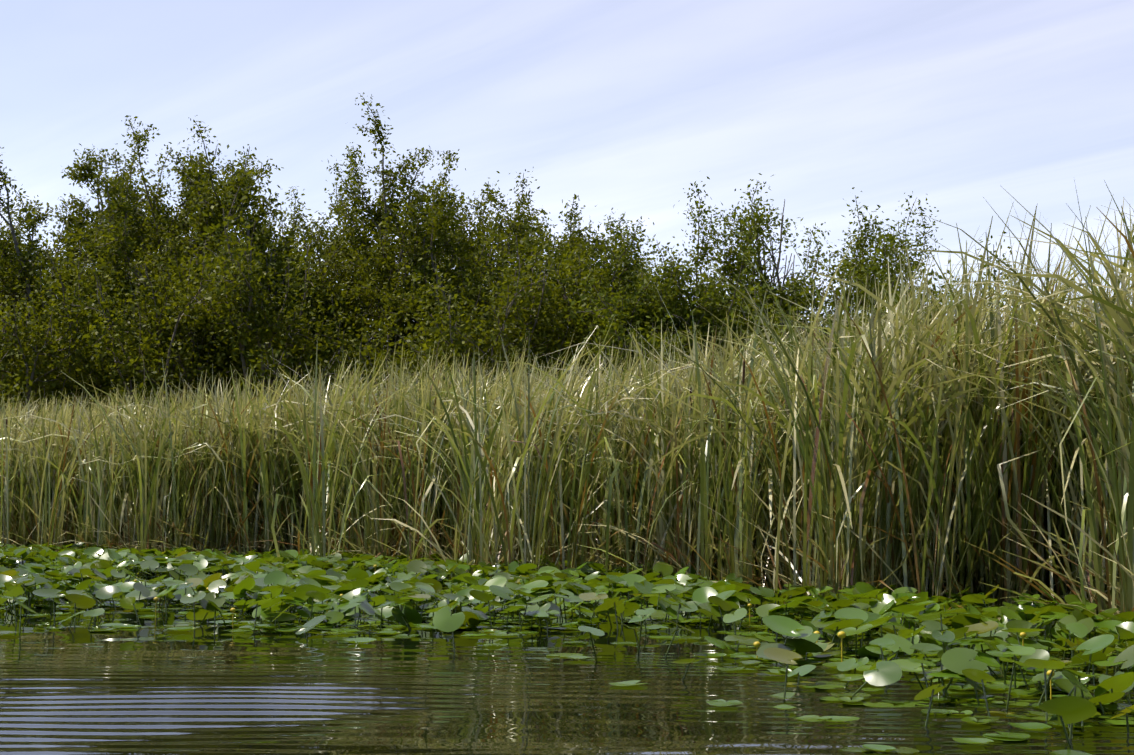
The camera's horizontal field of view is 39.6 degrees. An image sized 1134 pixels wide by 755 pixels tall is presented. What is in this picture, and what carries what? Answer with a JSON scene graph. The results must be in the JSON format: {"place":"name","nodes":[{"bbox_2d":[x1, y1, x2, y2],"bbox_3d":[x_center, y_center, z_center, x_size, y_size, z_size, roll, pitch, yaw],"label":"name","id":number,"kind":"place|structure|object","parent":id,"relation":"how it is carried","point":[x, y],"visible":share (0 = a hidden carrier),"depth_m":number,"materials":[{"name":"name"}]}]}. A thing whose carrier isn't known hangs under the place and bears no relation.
{"place":"outdoors","nodes":[
{"label":"outdoors","id":0,"kind":"place"},
{"bbox_2d":[0,198,51,317],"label":"tree","id":1,"kind":"object","parent":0,"point":[12,211],"depth_m":46.25,"materials":[{"name":"green plant"}]},
{"bbox_2d":[0,147,187,399],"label":"tree","id":2,"kind":"object","parent":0,"point":[13,257],"depth_m":42.05,"materials":[{"name":"green plant"}]},
{"bbox_2d":[0,143,196,374],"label":"tree","id":3,"kind":"object","parent":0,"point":[80,174],"depth_m":45.10,"materials":[{"name":"green plant"}]},
{"bbox_2d":[0,115,236,386],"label":"tree","id":4,"kind":"object","parent":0,"point":[137,197],"depth_m":44.28,"materials":[{"name":"green plant"}]},
{"bbox_2d":[61,115,396,411],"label":"tree","id":5,"kind":"object","parent":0,"point":[239,174],"depth_m":41.25,"materials":[{"name":"green plant"}]},
{"bbox_2d":[169,150,425,410],"bbox_3d":[-6.291,-0.436,37.322,7.497,9.824,8.338,0,-4,1],"label":"tree","id":6,"kind":"object","parent":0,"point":[229,326],"depth_m":37.25,"materials":[{"name":"green plant"}]},
{"bbox_2d":[6,360,744,452],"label":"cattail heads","id":7,"kind":"object","parent":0,"point":[743,376],"depth_m":17.99,"materials":[{"name":"brown plant"}]},
{"bbox_2d":[195,93,556,377],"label":"tree","id":8,"kind":"object","parent":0,"point":[440,231],"depth_m":40.92,"materials":[{"name":"green plant"}]},
{"bbox_2d":[333,167,585,336],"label":"tree","id":9,"kind":"object","parent":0,"point":[474,232],"depth_m":45.88,"materials":[{"name":"green plant"}]},
{"bbox_2d":[408,194,623,369],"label":"tree","id":10,"kind":"object","parent":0,"point":[519,233],"depth_m":42.49,"materials":[{"name":"green plant"}]},
{"bbox_2d":[0,563,1133,754],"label":"water","id":11,"kind":"structure","parent":0,"point":[151,686],"depth_m":8.04,"materials":[{"name":"green liquid"}]},
{"bbox_2d":[0,221,184,418],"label":"tree","id":12,"kind":"object","parent":11,"relation":"on","point":[31,355],"depth_m":37.38,"materials":[{"name":"green plant"}]},
{"bbox_2d":[40,234,324,424],"bbox_3d":[-9.623,0.358,39.291,6.977,7.629,8.575,0,-4,1],"label":"tree","id":13,"kind":"object","parent":11,"relation":"on","point":[153,312],"depth_m":38.11,"materials":[{"name":"green plant"}]},
{"bbox_2d":[296,242,527,401],"bbox_3d":[-3.741,0.584,38.903,6.642,7.096,6.438,0,-4,1],"label":"tree","id":14,"kind":"object","parent":11,"relation":"on","point":[344,341],"depth_m":38.10,"materials":[{"name":"green plant"}]},
{"bbox_2d":[325,230,593,400],"bbox_3d":[-2.147,0.243,37.651,7.389,7.873,8.571,0,-4,1],"label":"tree","id":15,"kind":"object","parent":11,"relation":"on","point":[458,347],"depth_m":36.32,"materials":[{"name":"green plant"}]},
{"bbox_2d":[548,255,783,388],"bbox_3d":[2.790,0.582,36.076,8.563,7.038,6.626,0,-4,1],"label":"shrub","id":16,"kind":"object","parent":11,"relation":"on","point":[620,326],"depth_m":35.21,"materials":[{"name":"green plant"}]},
{"bbox_2d":[630,267,887,390],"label":"tree","id":17,"kind":"object","parent":11,"relation":"on","point":[757,315],"depth_m":34.47,"materials":[{"name":"green plant"}]},
{"bbox_2d":[824,231,1090,339],"bbox_3d":[9.918,0.229,35.972,7.739,7.353,6.389,0,-4,1],"label":"shrub","id":18,"kind":"object","parent":11,"relation":"on","point":[931,274],"depth_m":36.35,"materials":[{"name":"green plant"}]},
{"bbox_2d":[0,0,1133,404],"label":"sky","id":19,"kind":"structure","parent":0,"point":[622,106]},
{"bbox_2d":[543,176,771,395],"bbox_3d":[2.561,-0.445,38.213,7.192,9.047,7.503,0,-4,1],"label":"tree","id":20,"kind":"object","parent":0,"point":[671,296],"depth_m":36.77,"materials":[{"name":"green plant"}]},
{"bbox_3d":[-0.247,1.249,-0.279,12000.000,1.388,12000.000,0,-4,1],"label":"ground","id":21,"kind":"structure","parent":0,"visible":0},
{"bbox_2d":[0,275,67,410],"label":"shrub","id":22,"kind":"object","parent":21,"relation":"on","point":[5,369],"depth_m":37.05,"materials":[{"name":"green plant"}]},
{"bbox_2d":[233,145,389,361],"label":"tree","id":23,"kind":"object","parent":21,"relation":"on","point":[299,216],"depth_m":46.04,"materials":[{"name":"green plant"}]},
{"bbox_2d":[33,353,744,507],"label":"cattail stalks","id":24,"kind":"object","parent":21,"relation":"on","point":[538,435],"depth_m":17.99,"materials":[{"name":"plant"}]},
{"bbox_2d":[435,221,681,394],"bbox_3d":[0.040,0.218,38.631,7.524,7.776,7.442,0,-4,1],"label":"tree","id":25,"kind":"object","parent":21,"relation":"on","point":[568,284],"depth_m":36.99,"materials":[{"name":"green plant"}]},
{"bbox_2d":[0,180,1133,653],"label":"reeds","id":26,"kind":"object","parent":21,"relation":"on","point":[984,450],"visible":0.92,"depth_m":17.04,"materials":[{"name":"green plant"}]},
{"bbox_2d":[728,199,821,339],"bbox_3d":[5.382,-0.211,39.001,2.556,8.658,3.442,2,-5,-26],"label":"snag wood","id":27,"kind":"object","parent":21,"relation":"on","point":[773,257],"visible":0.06,"depth_m":39.03,"materials":[{"name":"brown plant"}]},
{"bbox_2d":[768,187,941,343],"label":"willow","id":28,"kind":"object","parent":21,"relation":"on","point":[860,272],"depth_m":38.80,"materials":[{"name":"green plant"}]},
{"label":"water","id":29,"kind":"structure","parent":0,"visible":0},
{"bbox_2d":[69,215,351,423],"bbox_3d":[-8.401,-0.083,38.335,7.640,8.347,8.034,0,-4,1],"label":"tree","id":30,"kind":"object","parent":29,"relation":"on","point":[187,358],"depth_m":38.14,"materials":[{"name":"green plant"}]},
{"bbox_2d":[0,546,1131,749],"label":"stems","id":31,"kind":"object","parent":29,"relation":"on","point":[1004,674],"visible":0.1,"depth_m":12.03,"materials":[{"name":"green plant"}]},
{"bbox_2d":[0,540,1133,754],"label":"lily pads","id":32,"kind":"object","parent":29,"relation":"on","point":[708,596],"visible":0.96,"depth_m":12.35,"materials":[{"name":"green plant"}]},
{"bbox_2d":[475,194,690,338],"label":"tree","id":33,"kind":"object","parent":29,"relation":"on","point":[577,231],"depth_m":44.70,"materials":[{"name":"green plant"}]},
{"bbox_2d":[134,565,1054,698],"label":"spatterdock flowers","id":34,"kind":"object","parent":29,"relation":"on","point":[841,635],"visible":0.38,"depth_m":9.82,"materials":[{"name":"yellow plant"}]},
{"bbox_2d":[632,173,850,375],"bbox_3d":[4.436,-0.272,38.744,6.435,8.780,7.084,0,-4,1],"label":"tree","id":35,"kind":"object","parent":29,"relation":"on","point":[748,254],"depth_m":37.27,"materials":[{"name":"green plant"}]},
{"bbox_2d":[758,261,970,369],"bbox_3d":[7.106,0.971,36.803,7.509,7.019,7.767,0,-4,1],"label":"shrub","id":36,"kind":"object","parent":29,"relation":"on","point":[935,292],"depth_m":35.02,"materials":[{"name":"green plant"}]}
]}

